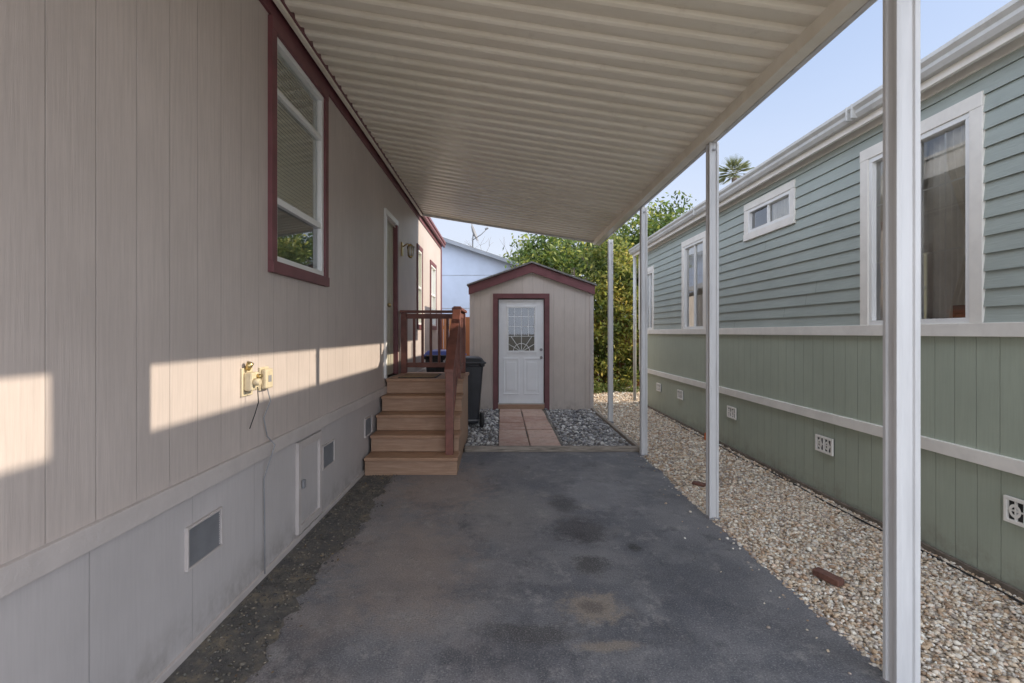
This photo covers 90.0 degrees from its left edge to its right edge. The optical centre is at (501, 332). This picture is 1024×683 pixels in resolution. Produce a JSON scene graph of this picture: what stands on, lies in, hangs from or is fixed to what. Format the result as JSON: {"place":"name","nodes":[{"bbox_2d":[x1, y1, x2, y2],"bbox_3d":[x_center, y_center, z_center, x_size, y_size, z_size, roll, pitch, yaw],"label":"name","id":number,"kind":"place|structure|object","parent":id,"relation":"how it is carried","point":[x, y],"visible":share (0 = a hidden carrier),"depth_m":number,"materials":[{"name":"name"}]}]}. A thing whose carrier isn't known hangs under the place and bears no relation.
{"place":"outdoors","nodes":[
{"label":"outdoors","id":0,"kind":"place"},
{"bbox_2d":[245,452,882,682],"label":"driveway","id":1,"kind":"structure","parent":0,"point":[538,567],"depth_m":2.92,"materials":[{"name":"asphalt"}]},
{"bbox_2d":[209,440,1023,676],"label":"leaf litter","id":2,"kind":"object","parent":1,"relation":"on","point":[230,665],"visible":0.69,"depth_m":2.87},
{"bbox_2d":[430,0,1011,300],"label":"sky","id":3,"kind":"structure","parent":0,"point":[850,67],"materials":[{"name":"blue"}]},
{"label":"middle window frame","id":4,"kind":"object","parent":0,"visible":0},
{"bbox_2d":[684,239,702,248],"bbox_3d":[2.989,-1.363,7.865,0.082,0.035,0.810,0,0,0],"label":"window frame top","id":5,"kind":"object","parent":4,"relation":"on","point":[700,241],"depth_m":7.84,"materials":[{"name":"white plastic"}]},
{"bbox_2d":[681,231,705,247],"bbox_3d":[2.954,-1.425,7.865,0.032,0.090,0.990,0,0,0],"label":"window trim top","id":6,"kind":"structure","parent":5,"relation":"attached to","point":[702,235],"depth_m":7.83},
{"bbox_2d":[688,243,702,326],"bbox_3d":[3.020,-0.740,7.870,0.028,1.400,0.940,0,0,0],"label":"curtain","id":7,"kind":"object","parent":5,"relation":"hanging from","point":[699,284],"visible":0.54,"depth_m":7.89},
{"bbox_3d":[-1.489,-0.157,9.120,0.082,0.035,0.440,0,0,0],"label":"rear window frame bottom","id":8,"kind":"object","parent":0,"visible":0},
{"bbox_2d":[418,253,419,322],"bbox_3d":[-1.485,-0.800,9.120,0.001,1.250,0.370,0,0,0],"label":"window glass","id":9,"kind":"object","parent":8,"relation":"on","point":[418,284],"visible":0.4,"depth_m":9.18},
{"bbox_2d":[420,254,421,322],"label":"window frame","id":10,"kind":"object","parent":8,"relation":"on","point":[420,283],"visible":0.33,"depth_m":9.30,"materials":[{"name":"white plastic"}]},
{"bbox_3d":[-5.150,-2.792,20.850,4.100,1.443,8.300,0,0,0],"label":"roof","id":11,"kind":"object","parent":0,"visible":0},
{"bbox_2d":[443,238,518,264],"bbox_3d":[-1.125,-2.777,16.683,3.950,1.431,0.025,0,0,0],"label":"barge board","id":12,"kind":"object","parent":11,"relation":"attached to","point":[475,250],"visible":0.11,"depth_m":16.67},
{"label":"ground","id":13,"kind":"structure","parent":0,"visible":0},
{"bbox_2d":[163,474,392,682],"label":"dirt strip","id":14,"kind":"object","parent":13,"relation":"on","point":[198,662],"visible":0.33,"depth_m":2.83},
{"bbox_2d":[175,474,399,682],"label":"dirt debris","id":15,"kind":"object","parent":14,"relation":"on","point":[255,626],"visible":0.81,"depth_m":3.00,"materials":[{"name":"soil"}]},
{"bbox_2d":[364,306,468,474],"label":"wooden steps","id":16,"kind":"structure","parent":13,"relation":"on","point":[422,426],"depth_m":5.92,"materials":[{"name":"brown wood"}]},
{"bbox_2d":[398,373,440,377],"bbox_3d":[-1.075,0.572,6.825,0.490,0.016,0.590,0,0,0],"label":"doormat","id":17,"kind":"object","parent":16,"relation":"on","point":[421,375],"visible":1,"depth_m":6.73,"materials":[{"name":"fabric"}]},
{"bbox_2d":[442,242,515,348],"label":"gable wall","id":18,"kind":"structure","parent":13,"relation":"on","point":[462,268],"depth_m":17.00,"materials":[{"name":"white paint"}]},
{"bbox_2d":[442,317,639,386],"bbox_3d":[1.050,0.521,13.928,6.100,1.898,0.055,0,0,0],"label":"wooden fence","id":19,"kind":"object","parent":13,"relation":"on","point":[468,337],"visible":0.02,"depth_m":13.90,"materials":[{"name":"brown wood"}]},
{"bbox_2d":[463,408,631,449],"bbox_3d":[0.150,1.480,8.242,3.220,0.087,3.517,0,0,0],"label":"grey gravel bed","id":20,"kind":"object","parent":13,"relation":"on","point":[581,427],"visible":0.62,"depth_m":7.78,"materials":[{"name":"gravel"}]},
{"bbox_2d":[424,349,466,371],"bbox_3d":[-1.004,0.896,9.063,0.656,1.176,0.797,0,0,6],"label":"wheeled trash bin","id":21,"kind":"object","parent":20,"relation":"on","point":[434,359],"visible":0.19,"depth_m":8.80,"materials":[{"name":"plastic"}]},
{"bbox_2d":[443,356,485,427],"bbox_3d":[-0.596,0.933,8.163,0.655,1.101,0.797,0,0,-7],"label":"wheeled trash bin","id":22,"kind":"object","parent":20,"relation":"on","point":[475,365],"visible":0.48,"depth_m":7.93,"materials":[{"name":"plastic"}]},
{"bbox_2d":[498,409,562,445],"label":"paver path","id":23,"kind":"structure","parent":20,"relation":"on","point":[526,427],"depth_m":7.77,"materials":[{"name":"concrete"}]},
{"bbox_2d":[467,261,596,409],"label":"garden shed","id":24,"kind":"structure","parent":20,"relation":"on","point":[532,334],"depth_m":9.90,"materials":[{"name":"wood"}]},
{"bbox_2d":[506,362,515,389],"bbox_3d":[0.190,0.845,9.917,0.190,0.550,0.010,0,0,0],"label":"door panel","id":25,"kind":"structure","parent":24,"relation":"in","point":[510,366],"depth_m":9.91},
{"bbox_2d":[508,353,534,402],"bbox_3d":[0.390,0.865,9.940,0.540,0.990,0.040,0,0,0],"label":"door lower","id":26,"kind":"structure","parent":24,"relation":"in","point":[521,398],"depth_m":9.92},
{"bbox_2d":[527,362,536,389],"bbox_3d":[0.590,0.845,9.917,0.190,0.550,0.010,0,0,0],"label":"door panel","id":27,"kind":"structure","parent":24,"relation":"in","point":[531,366],"depth_m":9.91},
{"bbox_2d":[465,408,639,451],"bbox_3d":[0.660,1.480,8.170,2.240,0.080,3.460,0,0,0],"label":"timber edging","id":28,"kind":"object","parent":20,"relation":"on","point":[635,447],"visible":0.77,"depth_m":6.44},
{"bbox_2d":[503,198,688,275],"bbox_3d":[4.250,-2.024,21.624,9.656,7.258,4.078,0,0,-13],"label":"broadleaf tree","id":29,"kind":"object","parent":13,"relation":"on","point":[568,245],"visible":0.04,"depth_m":21.09,"materials":[{"name":"green plant"}]},
{"bbox_2d":[503,190,723,319],"bbox_3d":[3.780,-1.371,15.541,7.016,5.951,3.830,0,0,-14],"label":"broadleaf tree","id":30,"kind":"object","parent":13,"relation":"on","point":[555,258],"visible":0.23,"depth_m":15.13,"materials":[{"name":"green plant"}]},
{"bbox_2d":[719,153,754,184],"bbox_3d":[18.235,-6.171,39.839,3.055,15.359,2.981,0,0,0],"label":"palm tree","id":31,"kind":"object","parent":13,"relation":"on","point":[731,164],"visible":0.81,"depth_m":39.73,"materials":[{"name":"green plant"}]},
{"bbox_2d":[594,387,1023,682],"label":"tan gravel bed","id":32,"kind":"object","parent":13,"relation":"on","point":[777,528],"visible":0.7,"depth_m":3.32,"materials":[{"name":"gravel"}]},
{"bbox_2d":[273,0,920,682],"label":"carport","id":33,"kind":"object","parent":32,"relation":"on","point":[597,122],"visible":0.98,"depth_m":3.50,"materials":[{"name":"metal"}]},
{"bbox_2d":[563,226,639,390],"bbox_3d":[2.912,-0.637,13.580,4.847,4.379,2.106,0,0,0],"label":"hedge","id":34,"kind":"object","parent":32,"relation":"on","point":[623,283],"visible":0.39,"depth_m":13.24,"materials":[{"name":"green plant"}]},
{"bbox_2d":[594,378,639,393],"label":"ground plants","id":35,"kind":"object","parent":32,"relation":"on","point":[599,387],"visible":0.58,"depth_m":12.79,"materials":[{"name":"green plant"}]},
{"bbox_2d":[812,567,843,586],"bbox_3d":[1.964,1.468,3.079,0.060,0.040,0.160,-4,4,-24],"label":"wood block","id":36,"kind":"object","parent":32,"relation":"on","point":[828,577],"depth_m":3.06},
{"bbox_2d":[639,401,1023,599],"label":"base board","id":37,"kind":"object","parent":32,"relation":"on","point":[1012,590],"visible":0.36,"depth_m":4.10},
{"bbox_2d":[656,413,1023,604],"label":"irrigation hose","id":38,"kind":"object","parent":32,"relation":"on","point":[991,586],"visible":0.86,"depth_m":3.89,"materials":[{"name":"black rubber"}]},
{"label":"side walls","id":39,"kind":"object","parent":13,"relation":"on","visible":0},
{"bbox_2d":[0,397,381,682],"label":"skirting","id":40,"kind":"object","parent":39,"relation":"attached to","point":[138,604],"visible":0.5,"depth_m":2.18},
{"bbox_2d":[185,531,188,569],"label":"vent frame","id":41,"kind":"object","parent":40,"relation":"attached to","point":[186,550],"visible":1,"depth_m":2.38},
{"bbox_2d":[185,507,222,530],"bbox_3d":[-1.468,0.916,2.530,0.024,0.012,0.300,0,0,0],"label":"vent frame","id":42,"kind":"object","parent":40,"relation":"attached to","point":[199,521],"visible":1,"depth_m":2.51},
{"bbox_2d":[185,544,222,571],"bbox_3d":[-1.468,1.109,2.530,0.024,0.012,0.300,0,0,0],"label":"vent frame","id":43,"kind":"object","parent":40,"relation":"attached to","point":[204,557],"visible":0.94,"depth_m":2.51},
{"bbox_2d":[189,512,219,567],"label":"vent louvres","id":44,"kind":"object","parent":40,"relation":"attached to","point":[204,537],"visible":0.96,"depth_m":2.53,"materials":[{"name":"metal"}]},
{"bbox_2d":[219,509,222,543],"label":"vent frame","id":45,"kind":"object","parent":40,"relation":"attached to","point":[221,526],"visible":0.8,"depth_m":2.67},
{"bbox_2d":[151,469,364,682],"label":"base board","id":46,"kind":"object","parent":40,"relation":"attached to","point":[181,657],"depth_m":2.85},
{"bbox_2d":[295,442,300,534],"bbox_3d":[-1.464,1.120,3.685,0.032,0.660,0.050,0,0,0],"label":"access panel frame","id":47,"kind":"object","parent":40,"relation":"attached to","point":[297,488],"visible":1,"depth_m":3.66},
{"bbox_2d":[298,432,319,449],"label":"access panel frame","id":48,"kind":"object","parent":40,"relation":"attached to","point":[310,439],"visible":0.87,"depth_m":3.88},
{"bbox_2d":[301,440,317,522],"bbox_3d":[-1.478,1.120,3.900,0.024,0.620,0.380,0,0,0],"label":"access panel","id":49,"kind":"object","parent":40,"relation":"attached to","point":[309,474],"visible":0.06,"depth_m":3.91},
{"bbox_2d":[301,508,319,531],"bbox_3d":[-1.464,1.425,3.900,0.032,0.050,0.380,0,0,0],"label":"access panel frame","id":50,"kind":"object","parent":40,"relation":"attached to","point":[310,518],"visible":0.76,"depth_m":3.88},
{"bbox_2d":[317,430,321,512],"bbox_3d":[-1.464,1.120,4.115,0.032,0.660,0.050,0,0,0],"label":"access panel frame","id":51,"kind":"object","parent":40,"relation":"attached to","point":[320,473],"visible":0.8,"depth_m":4.10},
{"bbox_2d":[324,441,333,467],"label":"vent louvres","id":52,"kind":"object","parent":40,"relation":"attached to","point":[328,454],"visible":0.77,"depth_m":4.36,"materials":[{"name":"metal"}]},
{"bbox_2d":[0,368,425,598],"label":"belt trim","id":53,"kind":"structure","parent":39,"relation":"attached to","point":[17,573],"depth_m":2.03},
{"bbox_2d":[0,0,440,564],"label":"siding","id":54,"kind":"object","parent":39,"relation":"attached to","point":[150,305],"visible":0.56,"depth_m":2.14,"materials":[{"name":"wood"}]},
{"bbox_2d":[240,361,262,428],"bbox_3d":[-1.413,0.356,2.922,0.095,0.390,0.125,0,0,0],"label":"electrical outlet box","id":55,"kind":"object","parent":54,"relation":"attached to","point":[250,381],"visible":1,"depth_m":2.88,"materials":[{"name":"beige plastic"}]},
{"bbox_2d":[258,366,274,573],"bbox_3d":[-1.435,0.845,3.132,0.058,1.270,0.124,0,0,0],"label":"electrical outlet box","id":56,"kind":"object","parent":54,"relation":"attached to","point":[267,378],"visible":0.98,"depth_m":3.14,"materials":[{"name":"beige plastic"}]},
{"bbox_2d":[268,260,329,286],"bbox_3d":[-1.447,-0.417,3.725,0.046,0.075,1.050,0,0,0],"label":"front window trim bottom","id":57,"kind":"structure","parent":54,"relation":"attached to","point":[282,269],"depth_m":3.58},
{"bbox_2d":[268,26,276,260],"bbox_3d":[-1.451,-1.185,3.237,0.038,1.460,0.075,0,0,0],"label":"front window trim","id":58,"kind":"structure","parent":57,"relation":"on","point":[272,143],"depth_m":3.20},
{"bbox_2d":[277,256,323,275],"bbox_3d":[-1.489,-0.475,3.725,0.082,0.040,0.900,0,0,0],"label":"window sill","id":59,"kind":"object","parent":57,"relation":"on","point":[294,264],"visible":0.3,"depth_m":3.67,"materials":[{"name":"white plastic"}]},
{"bbox_2d":[277,207,312,267],"bbox_3d":[-1.520,-0.665,3.730,0.001,0.410,0.900,0,0,0],"label":"window pane","id":60,"kind":"structure","parent":59,"relation":"on","point":[294,239],"depth_m":3.76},
{"bbox_2d":[312,101,323,271],"bbox_3d":[-1.490,-1.185,4.155,0.081,1.380,0.040,0,0,0],"label":"front window frame","id":61,"kind":"object","parent":59,"relation":"on","point":[318,249],"visible":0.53,"depth_m":4.13,"materials":[{"name":"white plastic"}]},
{"bbox_2d":[277,89,320,139],"bbox_3d":[-1.472,-1.570,3.725,0.035,0.035,0.820,0,0,0],"label":"window rail","id":62,"kind":"object","parent":61,"relation":"attached to","point":[294,112],"visible":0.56,"depth_m":3.67,"materials":[{"name":"white plastic"}]},
{"bbox_2d":[277,197,320,228],"bbox_3d":[-1.472,-0.860,3.725,0.035,0.045,0.820,0,0,0],"label":"window rail","id":63,"kind":"object","parent":61,"relation":"attached to","point":[292,210],"visible":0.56,"depth_m":3.67,"materials":[{"name":"white plastic"}]},
{"bbox_2d":[277,37,323,102],"bbox_3d":[-1.489,-1.895,3.725,0.082,0.040,0.900,0,0,0],"label":"front window frame top","id":64,"kind":"object","parent":61,"relation":"on","point":[285,55],"visible":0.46,"depth_m":3.69,"materials":[{"name":"white plastic"}]},
{"bbox_2d":[277,53,315,218],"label":"blind slats","id":65,"kind":"object","parent":64,"relation":"attached to","point":[283,124],"visible":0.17,"depth_m":3.73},
{"bbox_2d":[268,14,328,101],"bbox_3d":[-1.450,-1.952,3.725,0.040,0.075,1.050,0,0,0],"label":"front window trim top","id":66,"kind":"structure","parent":64,"relation":"on","point":[289,45],"depth_m":3.59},
{"bbox_2d":[324,98,328,277],"bbox_3d":[-1.451,-1.185,4.213,0.038,1.460,0.075,0,0,0],"label":"front window trim","id":67,"kind":"structure","parent":57,"relation":"on","point":[326,188],"depth_m":4.19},
{"bbox_2d":[384,214,386,377],"bbox_3d":[-1.486,-0.455,6.395,0.108,2.050,0.070,0,0,0],"label":"door jamb","id":68,"kind":"object","parent":54,"relation":"attached to","point":[385,295],"depth_m":6.36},
{"bbox_2d":[387,220,392,374],"bbox_3d":[-1.512,-0.460,6.745,0.045,2.040,0.630,0,0,0],"label":"door leaf","id":69,"kind":"object","parent":54,"relation":"attached to","point":[389,309],"visible":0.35,"depth_m":6.76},
{"bbox_2d":[389,231,392,302],"bbox_3d":[-1.486,-0.875,6.880,0.009,0.950,0.200,0,0,0],"label":"door panel","id":70,"kind":"structure","parent":69,"relation":"attached to","point":[390,267],"depth_m":6.85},
{"bbox_2d":[389,314,392,365],"bbox_3d":[-1.486,0.100,6.880,0.009,0.700,0.200,0,0,0],"label":"door panel","id":71,"kind":"structure","parent":69,"relation":"attached to","point":[390,339],"depth_m":6.85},
{"bbox_2d":[392,225,397,373],"bbox_3d":[-1.486,-0.455,7.095,0.108,2.050,0.070,0,0,0],"label":"door jamb","id":72,"kind":"object","parent":54,"relation":"attached to","point":[395,299],"depth_m":7.06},
{"bbox_2d":[401,242,414,257],"bbox_3d":[-1.365,-1.205,7.500,0.190,0.230,0.120,0,0,0],"label":"wall lantern","id":73,"kind":"object","parent":54,"relation":"attached to","point":[410,250],"depth_m":7.46,"materials":[{"name":"gold metal"}]},
{"bbox_2d":[277,101,311,214],"bbox_3d":[-1.910,-0.750,7.500,0.100,2.500,9.000,0,0,0],"label":"interior","id":74,"kind":"object","parent":39,"relation":"attached to","point":[293,154],"depth_m":4.58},
{"bbox_2d":[277,59,311,123],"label":"roof","id":75,"kind":"structure","parent":39,"relation":"attached to","point":[294,90],"depth_m":5.10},
{"bbox_2d":[280,0,444,247],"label":"eave fascia","id":76,"kind":"structure","parent":75,"relation":"attached to","point":[426,219],"depth_m":4.74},
{"bbox_2d":[259,0,441,249],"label":"frieze trim","id":77,"kind":"structure","parent":39,"relation":"attached to","point":[270,6],"depth_m":4.53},
{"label":"end walls","id":78,"kind":"object","parent":13,"relation":"on","visible":0},
{"bbox_2d":[639,367,1023,476],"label":"trim","id":79,"kind":"structure","parent":78,"relation":"attached to","point":[996,461],"depth_m":4.09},
{"bbox_2d":[639,322,1023,336],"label":"belt trim","id":80,"kind":"structure","parent":78,"relation":"attached to","point":[1006,329],"depth_m":4.09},
{"bbox_2d":[652,270,653,329],"bbox_3d":[2.955,-0.635,9.945,0.030,1.150,0.090,0,0,0],"label":"window trim","id":81,"kind":"structure","parent":80,"relation":"on","point":[652,299],"depth_m":9.93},
{"bbox_2d":[681,247,683,328],"bbox_3d":[2.955,-0.720,8.315,0.030,1.320,0.090,0,0,0],"label":"window trim","id":82,"kind":"structure","parent":80,"relation":"on","point":[682,288],"depth_m":8.31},
{"bbox_2d":[684,326,702,328],"bbox_3d":[2.989,-0.077,7.865,0.082,0.035,0.810,0,0,0],"label":"window sill","id":83,"kind":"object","parent":80,"relation":"on","point":[696,327],"depth_m":7.81,"materials":[{"name":"white plastic"}]},
{"bbox_2d":[684,249,687,326],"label":"window frame","id":84,"kind":"object","parent":83,"relation":"on","point":[685,287],"visible":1,"depth_m":8.23,"materials":[{"name":"white plastic"}]},
{"bbox_2d":[694,245,695,325],"bbox_3d":[2.977,-0.720,7.870,0.026,1.250,0.030,0,0,0],"label":"window mullion","id":85,"kind":"object","parent":83,"relation":"on","point":[694,285],"depth_m":7.86,"materials":[{"name":"white plastic"}]},
{"bbox_2d":[703,237,705,327],"bbox_3d":[2.955,-0.720,7.415,0.030,1.320,0.090,0,0,0],"label":"window trim","id":86,"kind":"structure","parent":80,"relation":"on","point":[704,282],"depth_m":7.41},
{"bbox_2d":[860,160,868,324],"bbox_3d":[2.955,-0.725,4.155,0.030,1.330,0.090,0,0,0],"label":"window trim","id":87,"kind":"structure","parent":80,"relation":"on","point":[864,242],"depth_m":4.14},
{"bbox_2d":[869,318,968,324],"bbox_3d":[2.989,-0.077,3.665,0.082,0.035,0.890,0,0,0],"label":"window sill","id":88,"kind":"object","parent":80,"relation":"on","point":[940,321],"depth_m":3.44,"materials":[{"name":"white plastic"}]},
{"bbox_2d":[869,162,881,320],"bbox_3d":[2.990,-0.725,4.093,0.081,1.260,0.035,0,0,0],"label":"window frame","id":89,"kind":"object","parent":88,"relation":"on","point":[875,280],"visible":0.8,"depth_m":4.08,"materials":[{"name":"white plastic"}]},
{"bbox_2d":[921,142,921,318],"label":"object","id":90,"kind":"object","parent":88,"relation":"on","point":[921,230],"depth_m":3.64,"materials":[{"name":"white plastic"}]},
{"bbox_2d":[945,131,945,317],"bbox_3d":[2.988,-0.750,3.445,0.003,1.300,0.010,0,0,0],"label":"grille","id":91,"kind":"object","parent":88,"relation":"on","point":[945,224],"visible":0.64,"depth_m":3.44,"materials":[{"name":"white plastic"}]},
{"bbox_2d":[953,305,964,317],"bbox_3d":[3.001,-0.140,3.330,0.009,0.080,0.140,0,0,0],"label":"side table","id":92,"kind":"object","parent":88,"relation":"on","point":[958,310],"visible":0.56,"depth_m":3.35,"materials":[{"name":"brown wood"}]},
{"bbox_2d":[965,118,968,317],"bbox_3d":[2.990,-0.725,3.237,0.081,1.260,0.035,0,0,0],"label":"window frame","id":93,"kind":"object","parent":88,"relation":"on","point":[966,218],"visible":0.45,"depth_m":3.24,"materials":[{"name":"white plastic"}]},
{"bbox_2d":[869,112,968,163],"bbox_3d":[2.989,-1.373,3.665,0.082,0.035,0.890,0,0,0],"label":"window frame top","id":94,"kind":"object","parent":93,"relation":"on","point":[939,131],"depth_m":3.46,"materials":[{"name":"white plastic"}]},
{"bbox_2d":[879,142,926,319],"bbox_3d":[3.022,-0.740,3.905,0.028,1.400,0.529,0,0,0],"label":"curtain","id":95,"kind":"object","parent":94,"relation":"hanging from","point":[924,151],"visible":0.14,"depth_m":4.05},
{"bbox_2d":[946,111,988,317],"bbox_3d":[3.022,-0.740,3.330,0.028,1.400,0.339,0,0,0],"label":"curtain","id":96,"kind":"object","parent":94,"relation":"hanging from","point":[955,146],"visible":0.17,"depth_m":3.38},
{"bbox_2d":[969,105,986,322],"bbox_3d":[2.955,-0.725,3.175,0.030,1.330,0.090,0,0,0],"label":"window trim","id":97,"kind":"structure","parent":80,"relation":"on","point":[976,215],"depth_m":3.17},
{"bbox_2d":[648,46,1023,328],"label":"lap siding","id":98,"kind":"object","parent":78,"relation":"attached to","point":[997,87],"visible":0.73,"depth_m":4.56,"materials":[{"name":"wood"}]},
{"bbox_2d":[743,215,795,241],"bbox_3d":[2.951,-1.140,5.675,0.038,0.080,1.070,0,0,0],"label":"window trim bottom","id":99,"kind":"structure","parent":98,"relation":"attached to","point":[785,222],"depth_m":5.58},
{"bbox_2d":[748,214,789,232],"bbox_3d":[2.989,-1.198,5.675,0.082,0.035,0.910,0,0,0],"label":"window sill","id":100,"kind":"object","parent":99,"relation":"on","point":[771,222],"depth_m":5.62,"materials":[{"name":"white plastic"}]},
{"bbox_2d":[748,213,755,230],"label":"window frame","id":101,"kind":"object","parent":100,"relation":"on","point":[751,221],"visible":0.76,"depth_m":6.09,"materials":[{"name":"white plastic"}]},
{"bbox_2d":[748,190,789,212],"bbox_3d":[2.989,-1.442,5.675,0.082,0.035,0.910,0,0,0],"label":"window frame top","id":102,"kind":"object","parent":101,"relation":"on","point":[772,201],"depth_m":5.65,"materials":[{"name":"white plastic"}]},
{"bbox_2d":[772,197,797,220],"bbox_3d":[3.020,-1.300,5.460,0.016,0.400,0.520,0,0,0],"label":"curtain","id":103,"kind":"object","parent":102,"relation":"hanging from","point":[780,209],"visible":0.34,"depth_m":5.55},
{"bbox_2d":[790,187,796,215],"bbox_3d":[2.955,-1.320,5.180,0.030,0.280,0.080,0,0,0],"label":"window trim","id":104,"kind":"structure","parent":99,"relation":"on","point":[792,201],"depth_m":5.17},
{"bbox_2d":[744,179,795,211],"bbox_3d":[2.954,-1.500,5.675,0.032,0.080,1.070,0,0,0],"label":"window trim top","id":105,"kind":"structure","parent":98,"relation":"attached to","point":[772,194],"depth_m":5.59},
{"bbox_2d":[648,35,1023,251],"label":"frieze","id":106,"kind":"object","parent":98,"relation":"attached to","point":[998,54],"visible":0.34,"depth_m":4.10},
{"bbox_2d":[860,91,984,162],"bbox_3d":[2.954,-1.435,3.665,0.032,0.090,1.070,0,0,0],"label":"window trim top","id":107,"kind":"structure","parent":98,"relation":"attached to","point":[967,105],"depth_m":3.40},
{"bbox_2d":[648,334,1023,460],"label":"panel siding","id":108,"kind":"object","parent":78,"relation":"attached to","point":[972,392],"visible":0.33,"depth_m":4.13,"materials":[{"name":"wood"}]},
{"bbox_2d":[648,373,1023,591],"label":"skirting panel","id":109,"kind":"object","parent":78,"relation":"attached to","point":[962,511],"visible":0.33,"depth_m":4.14,"materials":[{"name":"wood"}]},
{"bbox_2d":[1003,498,1008,517],"bbox_3d":[2.951,1.025,2.992,0.018,0.110,0.020,0,0,0],"label":"vent rim","id":110,"kind":"object","parent":109,"relation":"attached to","point":[1005,507],"visible":1,"depth_m":2.99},
{"bbox_2d":[1009,498,1022,522],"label":"vent back","id":111,"kind":"object","parent":109,"relation":"attached to","point":[1020,506],"visible":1,"depth_m":2.92,"materials":[{"name":"black rubber"}]},
{"bbox_2d":[675,114,1023,320],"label":"interior","id":112,"kind":"object","parent":78,"relation":"attached to","point":[761,220],"depth_m":6.94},
{"bbox_2d":[681,57,1022,237],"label":"roof","id":113,"kind":"structure","parent":78,"relation":"on","point":[761,212],"depth_m":7.82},
{"bbox_2d":[628,0,1023,254],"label":"gutter","id":114,"kind":"object","parent":113,"relation":"attached to","point":[1004,19],"visible":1,"depth_m":3.85,"materials":[{"name":"metal"}]},
{"bbox_2d":[632,23,1023,256],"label":"fascia","id":115,"kind":"structure","parent":113,"relation":"attached to","point":[988,48],"depth_m":3.97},
{"bbox_2d":[633,256,635,399],"bbox_3d":[2.860,-0.125,10.980,0.065,3.150,0.065,0,0,22],"label":"downspout","id":116,"kind":"object","parent":115,"relation":"attached to","point":[634,327],"visible":0.77,"depth_m":10.95,"materials":[{"name":"metal"}]},
{"bbox_2d":[922,101,1010,318],"bbox_3d":[3.080,-0.725,3.675,0.024,1.450,1.150,0,0,0],"label":"curtain","id":117,"kind":"object","parent":78,"relation":"attached to","point":[933,264],"visible":0.21,"depth_m":3.61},
{"bbox_3d":[2.989,-0.078,10.250,0.082,0.035,0.520,0,0,0],"label":"far window frame bottom","id":118,"kind":"object","parent":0,"visible":0},
{"bbox_2d":[649,274,650,327],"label":"window frame","id":119,"kind":"object","parent":118,"relation":"on","point":[649,300],"depth_m":10.24,"materials":[{"name":"white plastic"}]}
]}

